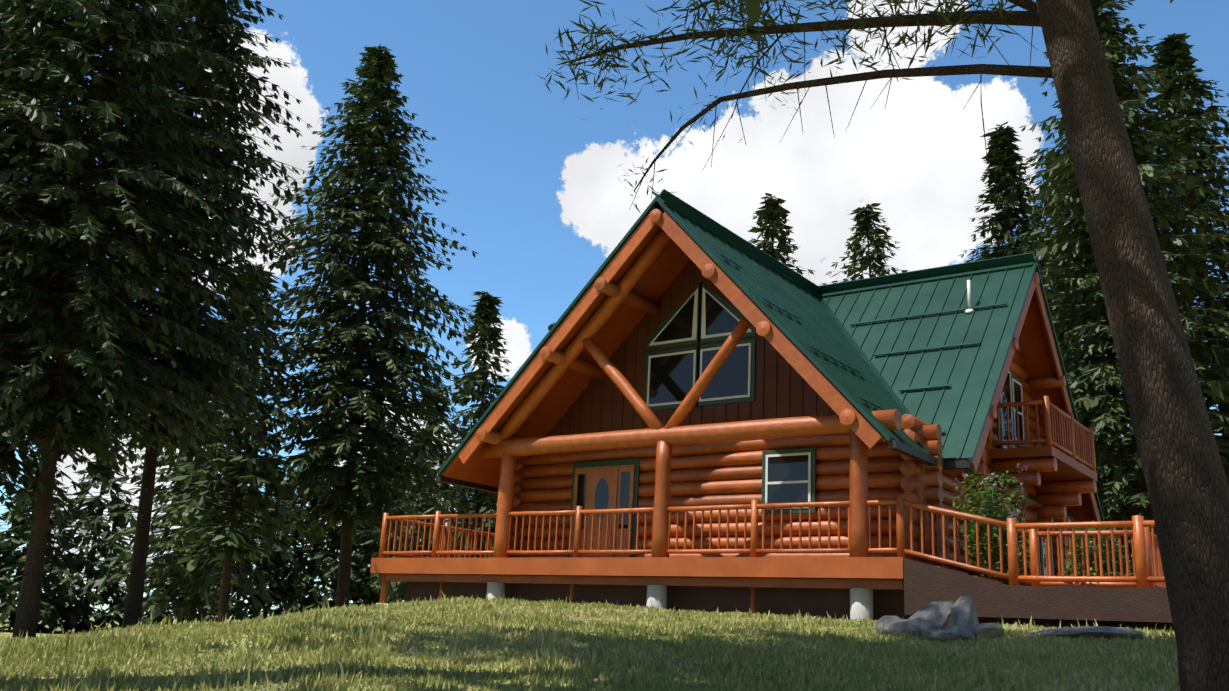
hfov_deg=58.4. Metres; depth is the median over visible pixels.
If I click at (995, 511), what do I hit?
shrub
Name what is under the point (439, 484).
fir tree
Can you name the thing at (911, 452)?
cabin gutters
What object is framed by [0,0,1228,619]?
sky
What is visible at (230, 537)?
fir tree
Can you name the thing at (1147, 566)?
cabin log railing
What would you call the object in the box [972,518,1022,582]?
shrub
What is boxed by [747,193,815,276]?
fir tree
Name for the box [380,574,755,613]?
cabin deck posts
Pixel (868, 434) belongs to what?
cabin barge boards
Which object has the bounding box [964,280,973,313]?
cabin roof vent
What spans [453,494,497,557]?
fir tree
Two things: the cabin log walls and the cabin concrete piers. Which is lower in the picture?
the cabin concrete piers
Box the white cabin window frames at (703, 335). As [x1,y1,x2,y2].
[647,288,1053,575]
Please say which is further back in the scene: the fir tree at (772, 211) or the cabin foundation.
the fir tree at (772, 211)
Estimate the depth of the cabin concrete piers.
21.54 m
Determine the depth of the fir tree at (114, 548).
76.46 m
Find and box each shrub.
[952,463,1043,584]
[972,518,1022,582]
[1064,519,1133,585]
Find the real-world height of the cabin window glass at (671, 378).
5.789 m
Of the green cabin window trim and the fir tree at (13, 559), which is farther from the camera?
the fir tree at (13, 559)
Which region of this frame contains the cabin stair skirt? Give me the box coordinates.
[904,558,1172,622]
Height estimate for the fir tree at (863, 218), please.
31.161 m
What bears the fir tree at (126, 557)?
on the terrain at (6, 632)
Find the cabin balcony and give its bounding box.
[987,446,1096,481]
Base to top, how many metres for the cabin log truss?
7.191 m
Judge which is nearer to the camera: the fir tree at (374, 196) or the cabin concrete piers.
the cabin concrete piers
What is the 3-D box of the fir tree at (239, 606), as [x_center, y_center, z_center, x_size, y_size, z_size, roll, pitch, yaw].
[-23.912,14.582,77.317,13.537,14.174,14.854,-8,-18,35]
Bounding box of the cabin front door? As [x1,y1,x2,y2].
[570,464,634,556]
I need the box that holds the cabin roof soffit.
[442,202,1095,521]
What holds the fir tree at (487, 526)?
on the terrain at (6, 632)
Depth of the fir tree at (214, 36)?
33.91 m
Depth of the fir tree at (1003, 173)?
51.92 m
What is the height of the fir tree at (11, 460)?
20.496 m
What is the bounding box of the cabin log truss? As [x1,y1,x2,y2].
[476,209,1085,561]
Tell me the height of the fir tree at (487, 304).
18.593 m
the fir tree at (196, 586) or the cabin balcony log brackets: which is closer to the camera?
the cabin balcony log brackets
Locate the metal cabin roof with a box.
[437,189,1103,520]
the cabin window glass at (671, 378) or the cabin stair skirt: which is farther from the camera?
the cabin window glass at (671, 378)
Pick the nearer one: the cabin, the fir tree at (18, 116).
the fir tree at (18, 116)
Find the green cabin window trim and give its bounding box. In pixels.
[568,282,1053,575]
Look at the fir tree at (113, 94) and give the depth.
28.38 m
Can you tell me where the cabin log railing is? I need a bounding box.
[379,396,1165,587]
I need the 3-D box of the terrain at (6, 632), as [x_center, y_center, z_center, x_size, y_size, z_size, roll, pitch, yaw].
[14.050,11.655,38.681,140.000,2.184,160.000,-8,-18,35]
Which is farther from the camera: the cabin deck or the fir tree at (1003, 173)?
the fir tree at (1003, 173)
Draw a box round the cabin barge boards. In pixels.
[458,203,1100,520]
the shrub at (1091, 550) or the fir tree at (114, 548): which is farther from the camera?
the fir tree at (114, 548)
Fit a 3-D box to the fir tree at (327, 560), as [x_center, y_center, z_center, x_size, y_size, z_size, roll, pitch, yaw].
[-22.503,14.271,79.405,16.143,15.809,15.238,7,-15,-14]
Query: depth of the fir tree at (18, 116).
8.98 m
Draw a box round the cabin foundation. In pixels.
[404,579,1173,630]
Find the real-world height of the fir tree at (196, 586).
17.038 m
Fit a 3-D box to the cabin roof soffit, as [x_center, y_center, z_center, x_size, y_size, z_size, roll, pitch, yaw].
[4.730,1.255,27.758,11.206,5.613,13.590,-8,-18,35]
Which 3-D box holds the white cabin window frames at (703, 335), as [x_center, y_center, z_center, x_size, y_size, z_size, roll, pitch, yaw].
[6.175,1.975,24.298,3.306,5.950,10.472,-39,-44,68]
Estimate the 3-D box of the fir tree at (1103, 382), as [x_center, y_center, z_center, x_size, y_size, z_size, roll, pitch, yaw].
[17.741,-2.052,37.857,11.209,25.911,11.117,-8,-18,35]
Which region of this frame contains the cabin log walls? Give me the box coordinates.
[509,344,1090,576]
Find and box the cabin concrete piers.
[376,582,872,620]
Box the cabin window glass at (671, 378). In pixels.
[576,291,1052,575]
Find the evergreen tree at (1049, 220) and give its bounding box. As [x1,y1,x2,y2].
[1030,149,1140,567]
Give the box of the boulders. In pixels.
[873,596,1147,641]
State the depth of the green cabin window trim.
24.08 m
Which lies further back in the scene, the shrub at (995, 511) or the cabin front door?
the cabin front door
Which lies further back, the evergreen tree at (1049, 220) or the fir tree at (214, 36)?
the evergreen tree at (1049, 220)
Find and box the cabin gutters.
[436,440,1087,528]
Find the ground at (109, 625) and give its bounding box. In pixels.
[0,613,211,630]
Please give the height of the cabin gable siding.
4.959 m
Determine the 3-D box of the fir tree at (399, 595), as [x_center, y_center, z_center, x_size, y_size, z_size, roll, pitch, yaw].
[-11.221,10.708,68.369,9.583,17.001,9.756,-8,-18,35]
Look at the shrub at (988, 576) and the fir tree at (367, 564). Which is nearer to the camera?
the shrub at (988, 576)
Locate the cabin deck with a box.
[370,557,1002,589]
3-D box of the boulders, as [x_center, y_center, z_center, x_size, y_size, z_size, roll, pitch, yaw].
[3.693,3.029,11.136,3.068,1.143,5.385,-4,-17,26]
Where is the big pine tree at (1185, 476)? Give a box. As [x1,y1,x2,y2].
[537,0,1228,690]
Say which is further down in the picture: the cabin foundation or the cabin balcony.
the cabin foundation
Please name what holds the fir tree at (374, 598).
on the ground at (109, 625)
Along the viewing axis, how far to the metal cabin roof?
24.25 m
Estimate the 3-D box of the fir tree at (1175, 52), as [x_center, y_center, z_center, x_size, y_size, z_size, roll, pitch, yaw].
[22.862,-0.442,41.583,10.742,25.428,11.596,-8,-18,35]
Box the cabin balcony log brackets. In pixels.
[989,457,1096,530]
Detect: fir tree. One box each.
[0,0,146,221]
[0,0,183,548]
[0,0,290,637]
[0,458,155,633]
[0,476,123,633]
[14,0,333,628]
[68,351,316,623]
[89,471,268,629]
[152,262,330,622]
[152,454,338,624]
[212,44,490,606]
[221,438,394,619]
[266,416,459,606]
[305,492,431,604]
[356,390,488,605]
[362,464,466,601]
[422,291,511,557]
[449,498,495,557]
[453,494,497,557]
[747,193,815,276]
[822,203,908,284]
[959,122,1125,575]
[984,0,1228,575]
[1059,33,1228,559]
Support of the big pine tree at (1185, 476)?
on the terrain at (6, 632)
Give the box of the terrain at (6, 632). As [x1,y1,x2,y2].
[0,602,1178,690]
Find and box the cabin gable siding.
[547,259,836,435]

